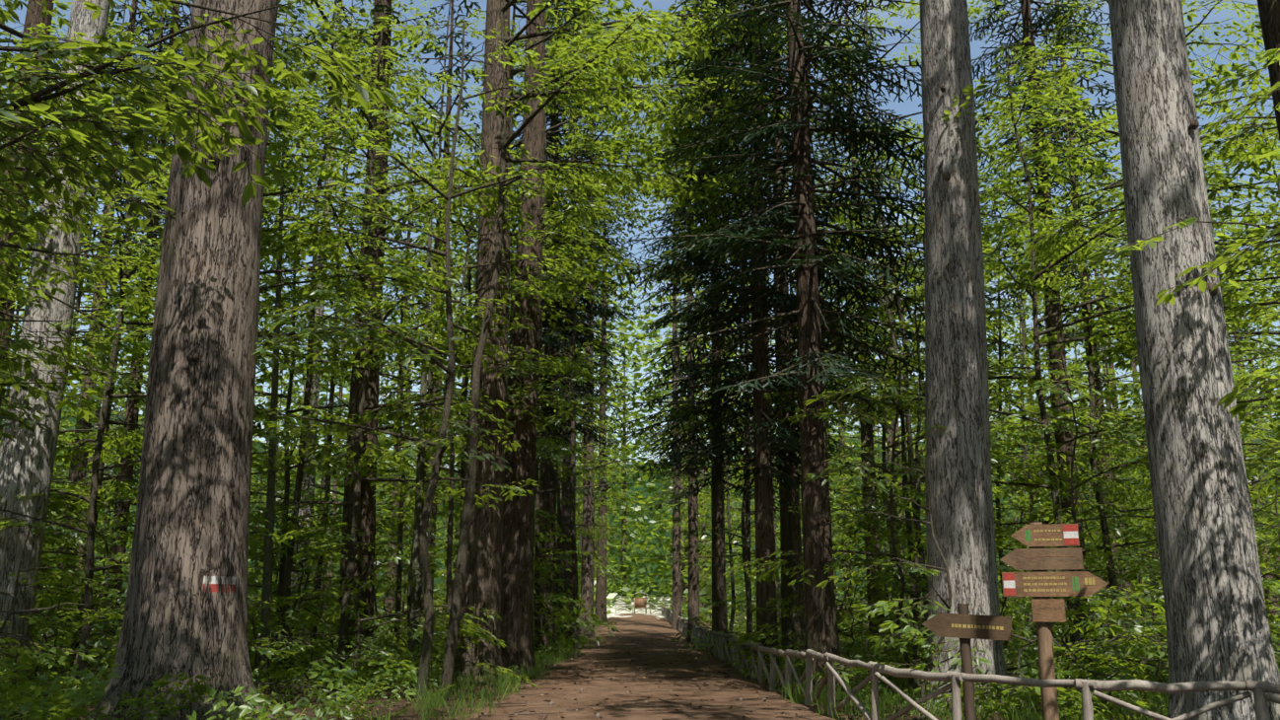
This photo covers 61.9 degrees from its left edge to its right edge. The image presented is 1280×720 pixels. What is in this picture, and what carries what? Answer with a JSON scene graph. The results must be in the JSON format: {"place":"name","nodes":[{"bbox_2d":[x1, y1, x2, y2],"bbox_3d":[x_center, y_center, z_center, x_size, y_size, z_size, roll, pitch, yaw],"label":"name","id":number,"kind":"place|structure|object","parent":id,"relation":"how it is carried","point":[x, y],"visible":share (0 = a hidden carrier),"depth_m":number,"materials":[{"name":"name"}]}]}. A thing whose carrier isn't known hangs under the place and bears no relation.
{"place":"outdoors","nodes":[
{"label":"outdoors","id":0,"kind":"place"},
{"bbox_2d":[0,399,1279,719],"bbox_3d":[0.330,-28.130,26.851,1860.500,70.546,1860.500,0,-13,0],"label":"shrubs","id":1,"kind":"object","parent":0,"point":[387,707],"depth_m":44.93,"materials":[{"name":"green plant"}]},
{"bbox_2d":[0,0,54,407],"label":"trunk","id":2,"kind":"object","parent":1,"relation":"on","point":[34,18],"visible":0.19,"depth_m":30.82,"materials":[{"name":"brown plant"}]},
{"bbox_2d":[0,0,110,691],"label":"trunk","id":3,"kind":"object","parent":1,"relation":"on","point":[27,460],"visible":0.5,"depth_m":23.84,"materials":[{"name":"grey plant"}]},
{"bbox_2d":[46,0,138,648],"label":"tree","id":4,"kind":"object","parent":1,"relation":"on","point":[77,473],"visible":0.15,"depth_m":45.94,"materials":[{"name":"brown plant"}]},
{"bbox_2d":[71,214,121,622],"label":"trunk","id":5,"kind":"object","parent":1,"relation":"on","point":[91,460],"visible":0.15,"depth_m":79.96,"materials":[{"name":"brown plant"}]},
{"bbox_2d":[95,3,179,650],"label":"tree","id":6,"kind":"object","parent":1,"relation":"on","point":[131,413],"visible":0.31,"depth_m":40.70,"materials":[{"name":"brown plant"}]},
{"bbox_2d":[84,0,279,719],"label":"trunk","id":7,"kind":"object","parent":1,"relation":"on","point":[185,609],"visible":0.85,"depth_m":17.71,"materials":[{"name":"brown plant"}]},
{"bbox_2d":[256,43,287,689],"bbox_3d":[-8.609,-0.344,25.442,0.809,16.000,0.319,0,-13,0],"label":"tree","id":8,"kind":"object","parent":1,"relation":"on","point":[266,594],"visible":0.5,"depth_m":24.53,"materials":[{"name":"brown plant"}]},
{"bbox_2d":[290,0,342,643],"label":"tree","id":9,"kind":"object","parent":1,"relation":"on","point":[312,479],"visible":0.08,"depth_m":48.29,"materials":[{"name":"brown plant"}]},
{"bbox_2d":[323,236,351,615],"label":"trunk","id":10,"kind":"object","parent":1,"relation":"on","point":[334,483],"visible":0.08,"depth_m":93.97,"materials":[{"name":"brown plant"}]},
{"bbox_2d":[335,0,391,674],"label":"tree","id":11,"kind":"object","parent":1,"relation":"on","point":[368,507],"visible":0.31,"depth_m":30.83,"materials":[{"name":"brown plant"}]},
{"bbox_2d":[383,119,415,626],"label":"trunk","id":12,"kind":"object","parent":1,"relation":"on","point":[395,447],"visible":0.12,"depth_m":77.73,"materials":[{"name":"brown plant"}]},
{"bbox_2d":[407,119,435,677],"bbox_3d":[-5.954,0.633,29.642,0.422,16.000,0.427,0,-13,0],"label":"tree","id":13,"kind":"object","parent":1,"relation":"on","point":[415,599],"visible":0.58,"depth_m":28.75,"materials":[{"name":"brown plant"}]},
{"bbox_2d":[421,0,453,630],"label":"tree","id":14,"kind":"object","parent":1,"relation":"on","point":[447,149],"visible":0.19,"depth_m":56.71,"materials":[{"name":"brown plant"}]},
{"bbox_2d":[452,284,467,586],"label":"trunk","id":15,"kind":"object","parent":1,"relation":"on","point":[455,563],"depth_m":103.54,"materials":[{"name":"brown plant"}]},
{"bbox_2d":[452,0,509,681],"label":"tree","id":16,"kind":"object","parent":1,"relation":"on","point":[482,587],"visible":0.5,"depth_m":28.03,"materials":[{"name":"brown plant"}]},
{"bbox_2d":[500,0,545,676],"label":"tree","id":17,"kind":"object","parent":1,"relation":"on","point":[517,597],"visible":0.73,"depth_m":29.57,"materials":[{"name":"brown plant"}]},
{"bbox_2d":[533,0,560,652],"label":"tree","id":18,"kind":"object","parent":1,"relation":"on","point":[547,481],"visible":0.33,"depth_m":43.98,"materials":[{"name":"brown plant"}]},
{"bbox_2d":[556,20,576,639],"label":"tree","id":19,"kind":"object","parent":1,"relation":"on","point":[566,531],"visible":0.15,"depth_m":53.64,"materials":[{"name":"brown plant"}]},
{"bbox_2d":[3,648,1156,719],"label":"fallen branches","id":20,"kind":"object","parent":1,"relation":"on","point":[851,717],"visible":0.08,"depth_m":23.27,"materials":[{"name":"brown wood"}]},
{"bbox_2d":[0,635,1169,719],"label":"undergrowth grass","id":21,"kind":"structure","parent":1,"relation":"on","point":[436,700],"depth_m":19.64,"materials":[{"name":"green plant"}]},
{"bbox_2d":[578,54,595,636],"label":"tree","id":22,"kind":"object","parent":1,"relation":"on","point":[587,578],"visible":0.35,"depth_m":63.95,"materials":[{"name":"brown plant"}]},
{"bbox_2d":[594,207,607,622],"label":"tree","id":23,"kind":"object","parent":1,"relation":"on","point":[601,599],"visible":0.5,"depth_m":89.26,"materials":[{"name":"brown plant"}]},
{"bbox_2d":[0,0,1279,719],"bbox_3d":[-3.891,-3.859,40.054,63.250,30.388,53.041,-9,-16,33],"label":"tree foliage","id":24,"kind":"object","parent":1,"relation":"on","point":[211,144],"visible":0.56,"depth_m":25.54,"materials":[{"name":"green plant"}]},
{"bbox_2d":[0,0,1279,719],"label":"trunks","id":25,"kind":"object","parent":1,"relation":"on","point":[284,580],"visible":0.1,"depth_m":26.97,"materials":[{"name":"brown plant"}]},
{"bbox_2d":[0,634,1279,719],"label":"leafy undergrowth","id":26,"kind":"object","parent":1,"relation":"on","point":[71,711],"visible":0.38,"depth_m":17.14,"materials":[{"name":"green plant"}]},
{"bbox_2d":[0,268,1279,665],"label":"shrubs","id":27,"kind":"object","parent":1,"relation":"on","point":[1016,641],"visible":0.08,"depth_m":67.03,"materials":[{"name":"green plant"}]},
{"bbox_2d":[0,162,1279,615],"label":"trunks","id":28,"kind":"object","parent":1,"relation":"on","point":[888,439],"visible":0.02,"depth_m":120.66,"materials":[{"name":"brown plant"}]},
{"bbox_2d":[614,604,668,613],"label":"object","id":29,"kind":"structure","parent":1,"relation":"on","point":[650,605],"depth_m":124.54,"materials":[{"name":"brown wood"}]},
{"bbox_2d":[3,633,1279,719],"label":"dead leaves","id":30,"kind":"object","parent":1,"relation":"on","point":[566,694],"visible":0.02,"depth_m":20.71,"materials":[{"name":"brown plant"}]},
{"bbox_2d":[593,596,700,619],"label":"clearing gravel","id":31,"kind":"structure","parent":1,"relation":"on","point":[668,601],"depth_m":138.20,"materials":[{"name":"beige gravel"}]},
{"bbox_2d":[633,591,646,614],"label":"notice board","id":32,"kind":"object","parent":31,"relation":"on","point":[640,603],"visible":0.92,"depth_m":120.64,"materials":[{"name":"brown wood"}]},
{"bbox_2d":[671,145,681,629],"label":"tree","id":33,"kind":"object","parent":1,"relation":"on","point":[676,596],"visible":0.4,"depth_m":74.88,"materials":[{"name":"brown plant"}]},
{"bbox_2d":[686,177,700,641],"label":"tree","id":34,"kind":"object","parent":1,"relation":"on","point":[693,594],"visible":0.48,"depth_m":56.45,"materials":[{"name":"brown plant"}]},
{"bbox_2d":[188,85,1218,361],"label":"branch scars","id":35,"kind":"object","parent":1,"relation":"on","point":[194,354],"visible":0.77,"depth_m":17.70,"materials":[{"name":"brown plant"}]},
{"bbox_2d":[710,113,729,647],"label":"tree","id":36,"kind":"object","parent":1,"relation":"on","point":[719,612],"visible":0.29,"depth_m":43.65,"materials":[{"name":"brown plant"}]},
{"bbox_2d":[749,0,779,671],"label":"tree","id":37,"kind":"object","parent":1,"relation":"on","point":[764,521],"visible":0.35,"depth_m":29.72,"materials":[{"name":"brown plant"}]},
{"bbox_2d":[765,253,779,622],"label":"trunk","id":38,"kind":"object","parent":1,"relation":"on","point":[774,507],"visible":0.04,"depth_m":81.96,"materials":[{"name":"brown plant"}]},
{"bbox_2d":[771,19,805,664],"bbox_3d":[4.907,-4.284,37.188,1.046,29.000,1.103,0,-13,0],"label":"tree","id":39,"kind":"object","parent":1,"relation":"on","point":[797,536],"visible":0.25,"depth_m":34.71,"materials":[{"name":"brown plant"}]},
{"bbox_2d":[784,0,843,698],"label":"tree","id":40,"kind":"object","parent":1,"relation":"on","point":[820,621],"visible":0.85,"depth_m":22.86,"materials":[{"name":"brown plant"}]},
{"bbox_2d":[845,0,887,647],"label":"tree","id":41,"kind":"object","parent":1,"relation":"on","point":[868,427],"visible":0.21,"depth_m":40.84,"materials":[{"name":"brown plant"}]},
{"bbox_2d":[917,123,924,257],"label":"trunk","id":42,"kind":"object","parent":1,"relation":"on","point":[921,191],"visible":0.04,"depth_m":83.19,"materials":[{"name":"green plant"}]},
{"bbox_2d":[919,0,1012,711],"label":"trunk","id":43,"kind":"object","parent":1,"relation":"on","point":[958,451],"visible":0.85,"depth_m":20.32,"materials":[{"name":"grey plant"}]},
{"bbox_2d":[922,603,1012,719],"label":"signpost","id":44,"kind":"object","parent":1,"relation":"on","point":[963,625],"visible":1,"depth_m":14.71,"materials":[{"name":"brown wood"}]},
{"bbox_2d":[660,606,1279,719],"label":"path fence","id":45,"kind":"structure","parent":1,"relation":"on","point":[1259,689],"depth_m":15.03,"materials":[{"name":"grey wood"}]},
{"bbox_2d":[999,522,1108,719],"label":"trail signpost arrows","id":46,"kind":"object","parent":1,"relation":"on","point":[1039,584],"visible":1,"depth_m":15.15,"materials":[{"name":"brown wood"}]},
{"bbox_2d":[1020,0,1100,663],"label":"tree","id":47,"kind":"object","parent":1,"relation":"on","point":[1064,435],"visible":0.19,"depth_m":36.40,"materials":[{"name":"brown plant"}]},
{"bbox_2d":[1055,0,1130,646],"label":"tree","id":48,"kind":"object","parent":1,"relation":"on","point":[1099,386],"visible":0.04,"depth_m":49.46,"materials":[{"name":"brown plant"}]},
{"bbox_2d":[1108,0,1279,719],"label":"trunk","id":49,"kind":"object","parent":1,"relation":"on","point":[1217,622],"visible":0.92,"depth_m":14.75,"materials":[{"name":"grey plant"}]},
{"bbox_2d":[1215,183,1279,623],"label":"tree","id":50,"kind":"object","parent":1,"relation":"on","point":[1240,365],"visible":0.15,"depth_m":78.75,"materials":[{"name":"green plant"}]},
{"bbox_2d":[1257,0,1279,140],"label":"trunk","id":51,"kind":"object","parent":1,"relation":"on","point":[1269,13],"visible":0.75,"depth_m":18.05,"materials":[{"name":"brown plant"}]},
{"bbox_2d":[2,0,1279,586],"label":"fir branches","id":52,"kind":"object","parent":51,"relation":"attached to","point":[823,164],"visible":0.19,"depth_m":29.78,"materials":[{"name":"green plant"}]},
{"bbox_2d":[3,0,1279,531],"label":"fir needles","id":53,"kind":"object","parent":52,"relation":"attached to","point":[736,248],"visible":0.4,"depth_m":30.03,"materials":[{"name":"green plant"}]},
{"bbox_2d":[0,0,1279,469],"label":"sky","id":54,"kind":"structure","parent":0,"point":[906,107],"materials":[{"name":"blue"}]},
{"bbox_2d":[475,613,833,719],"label":"path","id":55,"kind":"structure","parent":0,"point":[636,628],"depth_m":23.66,"materials":[{"name":"brown soil"}]},
{"bbox_2d":[255,638,783,719],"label":"fallen leaves","id":56,"kind":"object","parent":55,"relation":"on","point":[660,680],"visible":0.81,"depth_m":24.45,"materials":[{"name":"brown plant"}]},
{"bbox_2d":[264,640,811,719],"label":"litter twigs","id":57,"kind":"object","parent":55,"relation":"on","point":[575,680],"visible":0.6,"depth_m":21.79,"materials":[{"name":"brown wood"}]},
{"bbox_2d":[514,639,766,718],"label":"litter stones","id":58,"kind":"object","parent":55,"relation":"on","point":[599,714],"visible":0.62,"depth_m":20.53,"materials":[{"name":"grey stone"}]}
]}

